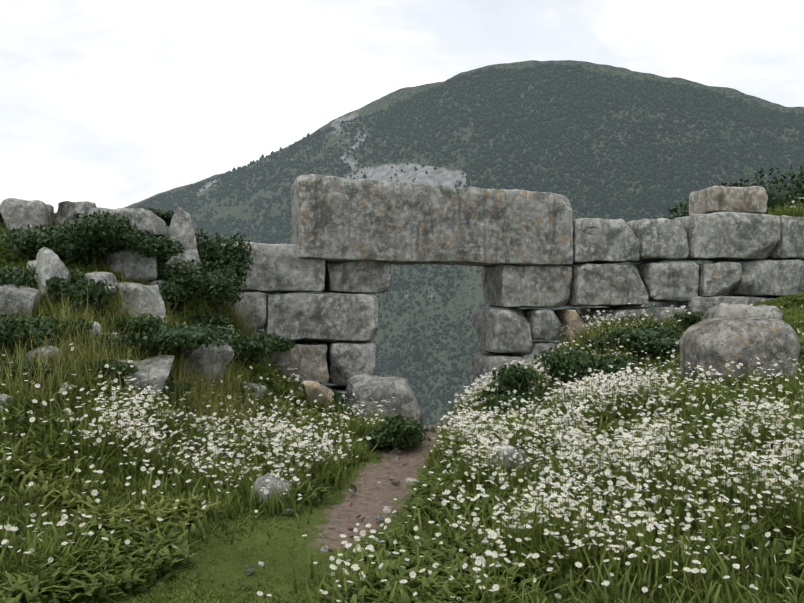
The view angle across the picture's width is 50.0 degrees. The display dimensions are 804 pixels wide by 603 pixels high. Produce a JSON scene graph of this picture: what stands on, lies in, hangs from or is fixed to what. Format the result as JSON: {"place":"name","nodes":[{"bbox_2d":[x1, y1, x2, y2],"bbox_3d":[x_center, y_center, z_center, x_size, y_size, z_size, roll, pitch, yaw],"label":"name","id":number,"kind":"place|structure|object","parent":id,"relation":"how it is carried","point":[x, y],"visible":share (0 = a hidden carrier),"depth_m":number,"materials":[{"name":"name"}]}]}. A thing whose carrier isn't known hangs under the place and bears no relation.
{"place":"outdoors","nodes":[
{"label":"outdoors","id":0,"kind":"place"},
{"bbox_2d":[195,228,253,312],"bbox_3d":[-2.106,-0.355,9.873,0.966,0.983,0.662,0,0,30],"label":"shrub","id":1,"kind":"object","parent":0,"point":[221,257],"depth_m":9.64,"materials":[{"name":"green plant"}]},
{"bbox_2d":[0,218,803,602],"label":"grass","id":2,"kind":"structure","parent":0,"point":[760,554],"depth_m":5.18,"materials":[{"name":"green plant"}]},
{"bbox_2d":[0,237,803,602],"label":"terrain","id":3,"kind":"structure","parent":0,"point":[372,499],"depth_m":5.47,"materials":[{"name":"green plant"}]},
{"bbox_2d":[0,265,38,289],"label":"mound shrub","id":4,"kind":"object","parent":3,"relation":"on","point":[17,278],"visible":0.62,"depth_m":7.92,"materials":[{"name":"green plant"}]},
{"bbox_2d":[0,358,52,377],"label":"shrub","id":5,"kind":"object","parent":3,"relation":"on","point":[32,370],"depth_m":6.70,"materials":[{"name":"plant"}]},
{"bbox_2d":[0,313,66,353],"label":"mound shrub","id":6,"kind":"object","parent":3,"relation":"on","point":[11,328],"visible":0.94,"depth_m":7.03,"materials":[{"name":"green plant"}]},
{"bbox_2d":[0,224,82,259],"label":"mound shrub","id":7,"kind":"object","parent":3,"relation":"on","point":[27,241],"visible":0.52,"depth_m":8.47,"materials":[{"name":"green plant"}]},
{"bbox_2d":[8,315,93,332],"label":"shrub","id":8,"kind":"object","parent":3,"relation":"on","point":[65,320],"depth_m":7.44,"materials":[{"name":"plant"}]},
{"bbox_2d":[29,267,87,282],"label":"shrub","id":9,"kind":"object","parent":3,"relation":"on","point":[74,272],"depth_m":8.20,"materials":[{"name":"plant"}]},
{"bbox_2d":[44,276,114,314],"bbox_3d":[-2.940,-0.032,8.026,0.664,0.409,0.504,0,0,12],"label":"mound shrub","id":10,"kind":"object","parent":3,"relation":"on","point":[97,291],"visible":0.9,"depth_m":7.88,"materials":[{"name":"green plant"}]},
{"bbox_2d":[28,210,185,264],"bbox_3d":[-3.071,-0.605,8.859,1.354,0.584,1.612,0,0,-37],"label":"mound shrub","id":11,"kind":"object","parent":3,"relation":"on","point":[103,233],"visible":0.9,"depth_m":8.49,"materials":[{"name":"green plant"}]},
{"bbox_2d":[80,359,138,375],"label":"shrub","id":12,"kind":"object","parent":3,"relation":"on","point":[120,366],"depth_m":7.18,"materials":[{"name":"plant"}]},
{"bbox_2d":[100,313,165,338],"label":"shrub","id":13,"kind":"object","parent":3,"relation":"on","point":[132,323],"depth_m":7.84,"materials":[{"name":"plant"}]},
{"bbox_2d":[129,236,170,263],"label":"shrub","id":14,"kind":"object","parent":3,"relation":"on","point":[163,260],"depth_m":9.05,"materials":[{"name":"plant"}]},
{"bbox_2d":[75,322,242,355],"bbox_3d":[-2.402,0.394,8.267,1.745,0.424,1.642,0,0,-2],"label":"mound shrub","id":15,"kind":"object","parent":3,"relation":"on","point":[185,337],"visible":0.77,"depth_m":7.74,"materials":[{"name":"green plant"}]},
{"bbox_2d":[144,207,173,226],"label":"mound shrub","id":16,"kind":"object","parent":3,"relation":"on","point":[166,216],"visible":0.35,"depth_m":10.04,"materials":[{"name":"green plant"}]},
{"bbox_2d":[162,380,193,394],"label":"shrub","id":17,"kind":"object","parent":3,"relation":"on","point":[187,385],"depth_m":7.57,"materials":[{"name":"plant"}]},
{"bbox_2d":[133,257,242,311],"bbox_3d":[-2.330,-0.171,9.088,1.370,0.603,0.844,0,0,-2],"label":"mound shrub","id":18,"kind":"object","parent":3,"relation":"on","point":[184,279],"visible":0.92,"depth_m":8.87,"materials":[{"name":"green plant"}]},
{"bbox_2d":[188,312,229,331],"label":"shrub","id":19,"kind":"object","parent":3,"relation":"on","point":[220,320],"depth_m":9.06,"materials":[{"name":"plant"}]},
{"bbox_2d":[225,334,277,366],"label":"mound shrub","id":20,"kind":"object","parent":3,"relation":"on","point":[255,348],"visible":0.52,"depth_m":9.10,"materials":[{"name":"green plant"}]},
{"bbox_2d":[250,332,295,357],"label":"shrub","id":21,"kind":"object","parent":3,"relation":"on","point":[284,344],"depth_m":10.38,"materials":[{"name":"plant"}]},
{"bbox_2d":[0,258,660,442],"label":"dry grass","id":22,"kind":"structure","parent":3,"relation":"on","point":[179,376],"depth_m":7.60,"materials":[{"name":"green plant"}]},
{"bbox_2d":[332,390,346,413],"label":"path shrub","id":23,"kind":"object","parent":3,"relation":"on","point":[337,396],"visible":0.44,"depth_m":10.01,"materials":[{"name":"green plant"}]},
{"bbox_2d":[364,414,427,448],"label":"path shrub","id":24,"kind":"object","parent":3,"relation":"on","point":[398,431],"visible":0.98,"depth_m":7.86,"materials":[{"name":"green plant"}]},
{"bbox_2d":[0,198,799,574],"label":"loose rocks","id":25,"kind":"object","parent":3,"relation":"on","point":[720,338],"visible":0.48,"depth_m":8.22,"materials":[{"name":"stone"}]},
{"bbox_2d":[0,213,803,602],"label":"herb leaves","id":26,"kind":"object","parent":3,"relation":"on","point":[56,585],"visible":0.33,"depth_m":4.89,"materials":[{"name":"green plant"}]},
{"bbox_2d":[0,208,803,508],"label":"rocks","id":27,"kind":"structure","parent":3,"relation":"on","point":[203,310],"depth_m":7.65,"materials":[{"name":"grey stone"}]},
{"bbox_2d":[1,257,803,602],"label":"daisies","id":28,"kind":"object","parent":3,"relation":"on","point":[323,453],"visible":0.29,"depth_m":5.71,"materials":[{"name":"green plant"}]},
{"bbox_2d":[219,174,803,398],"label":"stone wall","id":29,"kind":"structure","parent":3,"relation":"on","point":[352,240],"depth_m":11.29,"materials":[{"name":"stone"}]},
{"bbox_2d":[765,200,803,216],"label":"grass","id":30,"kind":"structure","parent":29,"relation":"on","point":[793,211],"depth_m":12.35,"materials":[{"name":"green plant"}]},
{"bbox_2d":[477,380,555,416],"bbox_3d":[1.187,0.990,8.677,0.861,0.394,0.953,0,0,-2],"label":"bank shrub","id":31,"kind":"object","parent":3,"relation":"on","point":[504,397],"visible":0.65,"depth_m":8.42,"materials":[{"name":"green plant"}]},
{"bbox_2d":[492,344,641,393],"bbox_3d":[1.680,0.732,8.875,1.737,0.569,0.950,0,0,-17],"label":"bank shrub","id":32,"kind":"object","parent":3,"relation":"on","point":[579,363],"visible":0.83,"depth_m":8.73,"materials":[{"name":"green plant"}]},
{"bbox_2d":[578,323,685,356],"bbox_3d":[2.876,0.469,9.876,1.524,0.452,1.286,0,0,-2],"label":"bank shrub","id":33,"kind":"object","parent":3,"relation":"on","point":[652,337],"visible":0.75,"depth_m":9.74,"materials":[{"name":"green plant"}]},
{"bbox_2d":[672,309,707,329],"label":"bank shrub","id":34,"kind":"object","parent":3,"relation":"on","point":[694,317],"visible":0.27,"depth_m":10.29,"materials":[{"name":"green plant"}]},
{"bbox_2d":[663,165,803,219],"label":"shrub","id":35,"kind":"object","parent":3,"relation":"on","point":[780,193],"depth_m":14.18,"materials":[{"name":"green plant"}]},
{"bbox_2d":[0,0,803,212],"label":"sky","id":36,"kind":"structure","parent":0,"point":[115,104],"materials":[{"name":"white"}]},
{"bbox_2d":[124,60,803,424],"bbox_3d":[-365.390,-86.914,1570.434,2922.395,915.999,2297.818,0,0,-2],"label":"mountain","id":37,"kind":"structure","parent":0,"point":[469,293],"depth_m":1537.70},
{"bbox_2d":[130,62,803,424],"bbox_3d":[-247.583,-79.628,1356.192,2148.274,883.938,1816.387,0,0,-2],"label":"mountain trees","id":38,"kind":"object","parent":37,"relation":"on","point":[632,86],"visible":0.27,"depth_m":1560.70,"materials":[{"name":"green plant"}]}
]}

